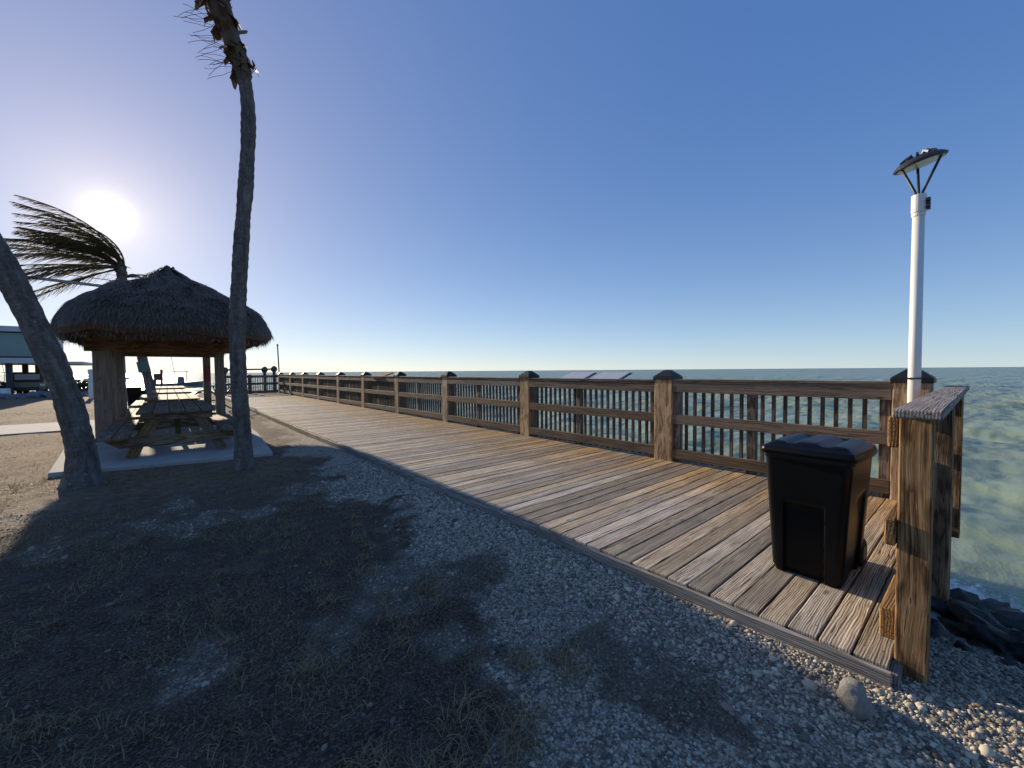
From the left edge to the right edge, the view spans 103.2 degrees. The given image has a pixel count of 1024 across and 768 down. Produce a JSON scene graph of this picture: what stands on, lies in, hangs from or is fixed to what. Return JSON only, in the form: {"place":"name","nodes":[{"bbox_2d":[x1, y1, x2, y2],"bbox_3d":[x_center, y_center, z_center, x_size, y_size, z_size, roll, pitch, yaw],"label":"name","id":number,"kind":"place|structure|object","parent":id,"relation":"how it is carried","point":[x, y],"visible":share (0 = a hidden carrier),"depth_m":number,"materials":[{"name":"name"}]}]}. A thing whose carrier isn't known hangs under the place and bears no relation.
{"place":"outdoors","nodes":[
{"label":"outdoors","id":0,"kind":"place"},
{"bbox_2d":[0,388,10,393],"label":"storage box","id":1,"kind":"object","parent":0,"point":[5,390],"visible":0.57,"depth_m":27.71,"materials":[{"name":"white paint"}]},
{"bbox_2d":[0,420,94,435],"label":"path","id":2,"kind":"structure","parent":0,"point":[18,429],"depth_m":11.45,"materials":[{"name":"concrete"}]},
{"bbox_2d":[84,369,93,397],"bbox_3d":[-27.138,-0.024,26.154,0.560,1.860,0.320,-2,2,-40],"label":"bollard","id":3,"kind":"object","parent":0,"point":[89,379],"visible":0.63,"depth_m":26.05,"materials":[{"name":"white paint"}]},
{"bbox_2d":[0,451,723,767],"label":"grass","id":4,"kind":"structure","parent":0,"point":[311,668],"depth_m":2.26,"materials":[{"name":"green plant"}]},
{"bbox_2d":[0,390,1023,767],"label":"ground","id":5,"kind":"structure","parent":0,"point":[282,440],"depth_m":2.37,"materials":[{"name":"brown soil"}]},
{"bbox_2d":[0,381,15,392],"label":"shrub","id":6,"kind":"object","parent":5,"relation":"on","point":[2,383],"visible":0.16,"depth_m":29.20,"materials":[{"name":"green plant"}]},
{"bbox_2d":[4,372,49,392],"bbox_3d":[-37.314,-0.055,31.505,1.960,1.720,4.060,-2,2,-40],"label":"parked car","id":7,"kind":"object","parent":5,"relation":"on","point":[26,381],"visible":0.51,"depth_m":30.41,"materials":[{"name":"beige paint"}]},
{"bbox_2d":[0,326,91,393],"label":"raised building","id":8,"kind":"structure","parent":5,"relation":"on","point":[14,349],"depth_m":29.04,"materials":[{"name":"grey paint"}]},
{"bbox_2d":[0,332,32,357],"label":"window","id":9,"kind":"structure","parent":8,"relation":"in","point":[12,344],"depth_m":28.97,"materials":[{"name":"teal glass"}]},
{"bbox_2d":[0,411,93,506],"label":"dry turf","id":10,"kind":"structure","parent":5,"relation":"on","point":[27,454],"depth_m":8.07,"materials":[{"name":"brown plant"}]},
{"bbox_2d":[0,233,108,489],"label":"palm tree","id":11,"kind":"object","parent":5,"relation":"on","point":[82,467],"visible":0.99,"depth_m":5.58,"materials":[{"name":"brown plant"}]},
{"bbox_2d":[40,376,88,391],"bbox_3d":[-34.189,0.641,31.991,3.890,2.650,0.140,-2,2,-40],"label":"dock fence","id":12,"kind":"object","parent":5,"relation":"on","point":[41,379],"visible":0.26,"depth_m":31.92,"materials":[{"name":"white wood"}]},
{"bbox_2d":[4,195,155,396],"bbox_3d":[-18.292,-2.976,16.993,3.261,8.510,4.910,1,2,33],"label":"palm tree","id":13,"kind":"object","parent":5,"relation":"on","point":[99,250],"visible":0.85,"depth_m":16.40,"materials":[{"name":"green plant"}]},
{"bbox_2d":[136,361,149,372],"bbox_3d":[-16.337,-0.763,17.965,0.380,0.480,0.040,-14,10,-39],"label":"sign","id":14,"kind":"object","parent":13,"relation":"attached to","point":[142,366],"visible":1,"depth_m":17.95,"materials":[{"name":"teal metal"}]},
{"bbox_2d":[76,378,87,391],"bbox_3d":[-36.513,0.144,34.582,2.058,1.354,2.150,-2,2,-40],"label":"shrub","id":15,"kind":"object","parent":5,"relation":"on","point":[82,386],"visible":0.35,"depth_m":34.21,"materials":[{"name":"green plant"}]},
{"bbox_2d":[0,390,277,398],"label":"riprap","id":16,"kind":"object","parent":5,"relation":"on","point":[38,394],"visible":0.12,"depth_m":26.68,"materials":[{"name":"grey stone"}]},
{"bbox_2d":[48,402,272,476],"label":"paving slab","id":17,"kind":"structure","parent":5,"relation":"on","point":[112,458],"depth_m":7.65,"materials":[{"name":"concrete"}]},
{"bbox_2d":[27,272,126,408],"bbox_3d":[-14.842,-1.254,13.864,2.349,4.950,0.199,-2,2,-40],"label":"street lamp","id":18,"kind":"object","parent":17,"relation":"on","point":[65,281],"visible":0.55,"depth_m":13.78,"materials":[{"name":"grey metal"}]},
{"bbox_2d":[127,386,140,405],"bbox_3d":[-18.119,0.591,19.435,0.724,0.941,0.575,1,3,45],"label":"wheeled bin","id":19,"kind":"object","parent":17,"relation":"on","point":[133,394],"visible":0.82,"depth_m":19.20,"materials":[{"name":"black plastic"}]},
{"bbox_2d":[49,265,274,437],"bbox_3d":[-9.079,-0.840,10.905,4.028,4.133,8.386,-2,2,-40],"label":"thatched hut","id":20,"kind":"object","parent":17,"relation":"on","point":[166,311],"visible":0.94,"depth_m":8.57,"materials":[{"name":"brown plant"}]},
{"bbox_2d":[205,366,209,381],"bbox_3d":[-10.112,-0.341,13.469,0.130,0.520,0.108,-2,2,-40],"label":"fire box","id":21,"kind":"object","parent":20,"relation":"attached to","point":[207,373],"visible":1,"depth_m":13.43,"materials":[{"name":"red paint"}]},
{"bbox_2d":[95,400,233,458],"bbox_3d":[-7.181,0.886,8.694,2.176,0.870,3.430,-2,2,-40],"label":"picnic table","id":22,"kind":"object","parent":17,"relation":"on","point":[117,434],"visible":0.92,"depth_m":7.77,"materials":[{"name":"brown wood"}]},
{"bbox_2d":[116,393,215,430],"bbox_3d":[-9.984,0.799,11.954,2.176,0.870,3.430,-2,2,-40],"label":"picnic table","id":23,"kind":"object","parent":17,"relation":"on","point":[130,414],"visible":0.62,"depth_m":11.03,"materials":[{"name":"brown wood"}]},
{"bbox_2d":[130,389,203,407],"bbox_3d":[-13.226,0.697,15.760,2.176,0.870,3.430,-2,2,-40],"label":"picnic table","id":24,"kind":"object","parent":17,"relation":"on","point":[137,403],"visible":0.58,"depth_m":14.95,"materials":[{"name":"brown wood"}]},
{"bbox_2d":[139,386,199,400],"bbox_3d":[-16.986,0.579,20.174,2.176,0.870,3.430,-2,2,-40],"label":"picnic table","id":25,"kind":"object","parent":17,"relation":"on","point":[143,397],"visible":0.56,"depth_m":19.28,"materials":[{"name":"brown wood"}]},
{"bbox_2d":[195,383,231,408],"bbox_3d":[-12.141,0.527,16.870,1.852,1.101,0.570,-2,2,-40],"label":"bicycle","id":26,"kind":"object","parent":17,"relation":"on","point":[213,386],"visible":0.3,"depth_m":16.74,"materials":[{"name":"metal"}]},
{"bbox_2d":[174,0,258,470],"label":"palm tree","id":27,"kind":"object","parent":5,"relation":"on","point":[226,26],"visible":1,"depth_m":6.46,"materials":[{"name":"brown plant"}]},
{"bbox_2d":[277,344,279,372],"bbox_3d":[-17.210,-0.420,30.000,0.256,5.052,0.140,-2,2,-40],"label":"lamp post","id":28,"kind":"object","parent":5,"relation":"on","point":[278,359],"visible":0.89,"depth_m":29.91,"materials":[{"name":"grey metal"}]},
{"bbox_2d":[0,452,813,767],"bbox_3d":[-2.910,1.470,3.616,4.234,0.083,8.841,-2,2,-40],"label":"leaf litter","id":29,"kind":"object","parent":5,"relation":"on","point":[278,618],"visible":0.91,"depth_m":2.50,"materials":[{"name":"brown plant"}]},
{"bbox_2d":[225,393,902,687],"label":"boardwalk","id":30,"kind":"structure","parent":5,"relation":"on","point":[697,533],"depth_m":4.17,"materials":[{"name":"brown wood"}]},
{"bbox_2d":[225,375,278,393],"bbox_3d":[-17.846,0.128,27.634,3.380,1.520,0.200,-2,2,-40],"label":"railing","id":31,"kind":"object","parent":30,"relation":"attached to","point":[250,383],"visible":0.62,"depth_m":27.92,"materials":[{"name":"brown wood"}]},
{"bbox_2d":[277,369,936,500],"bbox_3d":[-6.034,0.530,16.639,0.336,2.067,32.406,-2,2,-40],"label":"railing","id":32,"kind":"object","parent":30,"relation":"attached to","point":[665,416],"visible":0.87,"depth_m":6.71,"materials":[{"name":"brown wood"}]},
{"bbox_2d":[371,372,392,377],"bbox_3d":[-4.918,-0.300,15.380,0.477,0.275,1.040,-2,2,-40],"label":"information panel","id":33,"kind":"object","parent":32,"relation":"attached to","point":[379,375],"visible":0.85,"depth_m":15.27,"materials":[{"name":"white metal"}]},
{"bbox_2d":[556,372,596,381],"bbox_3d":[1.289,-0.104,8.124,0.477,0.270,0.660,-2,2,-40],"label":"information panel","id":34,"kind":"object","parent":32,"relation":"attached to","point":[582,375],"visible":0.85,"depth_m":8.06,"materials":[{"name":"metal"}]},
{"bbox_2d":[587,372,631,382],"bbox_3d":[1.807,-0.088,7.515,0.477,0.270,0.660,-2,2,-40],"label":"information panel","id":35,"kind":"object","parent":32,"relation":"attached to","point":[612,375],"visible":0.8,"depth_m":7.47,"materials":[{"name":"metal"}]},
{"bbox_2d":[760,433,877,587],"bbox_3d":[2.236,0.859,2.953,0.723,0.941,0.575,-2,2,-38],"label":"wheeled bin","id":36,"kind":"object","parent":30,"relation":"on","point":[818,488],"visible":1,"depth_m":2.76,"materials":[{"name":"black plastic"}]},
{"bbox_2d":[893,148,948,402],"bbox_3d":[4.190,-0.552,4.213,0.407,3.661,0.405,-2,2,-40],"label":"lamp post","id":37,"kind":"object","parent":30,"relation":"on","point":[920,204],"visible":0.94,"depth_m":4.17,"materials":[{"name":"white metal"}]},
{"bbox_2d":[879,385,969,684],"bbox_3d":[3.288,0.815,3.131,3.820,1.495,0.220,-2,2,-40],"label":"railing","id":38,"kind":"object","parent":30,"relation":"attached to","point":[923,515],"visible":0.95,"depth_m":2.00,"materials":[{"name":"brown wood"}]},
{"bbox_2d":[930,618,994,654],"bbox_3d":[3.316,2.100,3.166,0.839,0.403,0.623,-2,2,-40],"label":"rock","id":39,"kind":"object","parent":5,"relation":"on","point":[937,628],"visible":0.09,"depth_m":3.19,"materials":[{"name":"grey stone"}]},
{"bbox_2d":[953,640,1022,669],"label":"rock","id":40,"kind":"object","parent":5,"relation":"on","point":[966,647],"visible":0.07,"depth_m":2.84,"materials":[{"name":"grey stone"}]},
{"bbox_2d":[0,450,1023,767],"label":"gravel","id":41,"kind":"structure","parent":0,"point":[996,696],"depth_m":2.20,"materials":[{"name":"grey gravel"}]},
{"bbox_2d":[836,677,874,719],"bbox_3d":[1.552,1.421,1.841,0.128,0.160,0.173,0,-9,15],"label":"stone","id":42,"kind":"object","parent":41,"relation":"on","point":[853,698],"visible":1,"depth_m":1.80,"materials":[{"name":"grey stone"}]},
{"bbox_2d":[0,367,1023,636],"bbox_3d":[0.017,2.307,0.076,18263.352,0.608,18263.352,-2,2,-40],"label":"sea","id":43,"kind":"structure","parent":0,"point":[988,553],"depth_m":16.58,"materials":[{"name":"liquid"}]},
{"bbox_2d":[153,370,162,385],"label":"channel marker","id":44,"kind":"object","parent":43,"relation":"in","point":[158,377],"visible":0.72,"depth_m":63.38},
{"bbox_2d":[154,357,202,385],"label":"motor boat","id":45,"kind":"object","parent":43,"relation":"on","point":[181,382],"visible":0.73,"depth_m":70.98,"materials":[{"name":"paint"}]},
{"bbox_2d":[224,366,276,394],"bbox_3d":[-20.957,0.853,32.362,3.968,4.604,2.000,-2,2,-40],"label":"piling frame","id":46,"kind":"object","parent":43,"relation":"in","point":[264,369],"visible":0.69,"depth_m":32.79,"materials":[{"name":"wood"}]},
{"bbox_2d":[931,588,1023,632],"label":"rock","id":47,"kind":"object","parent":43,"relation":"in","point":[1005,614],"visible":0.28,"depth_m":3.79,"materials":[{"name":"grey stone"}]},
{"bbox_2d":[937,597,1023,663],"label":"rock","id":48,"kind":"object","parent":43,"relation":"in","point":[975,626],"visible":0.55,"depth_m":3.32,"materials":[{"name":"grey stone"}]},
{"bbox_2d":[0,0,1023,374],"label":"sky","id":49,"kind":"structure","parent":0,"point":[440,185],"materials":[{"name":"blue"}]}
]}

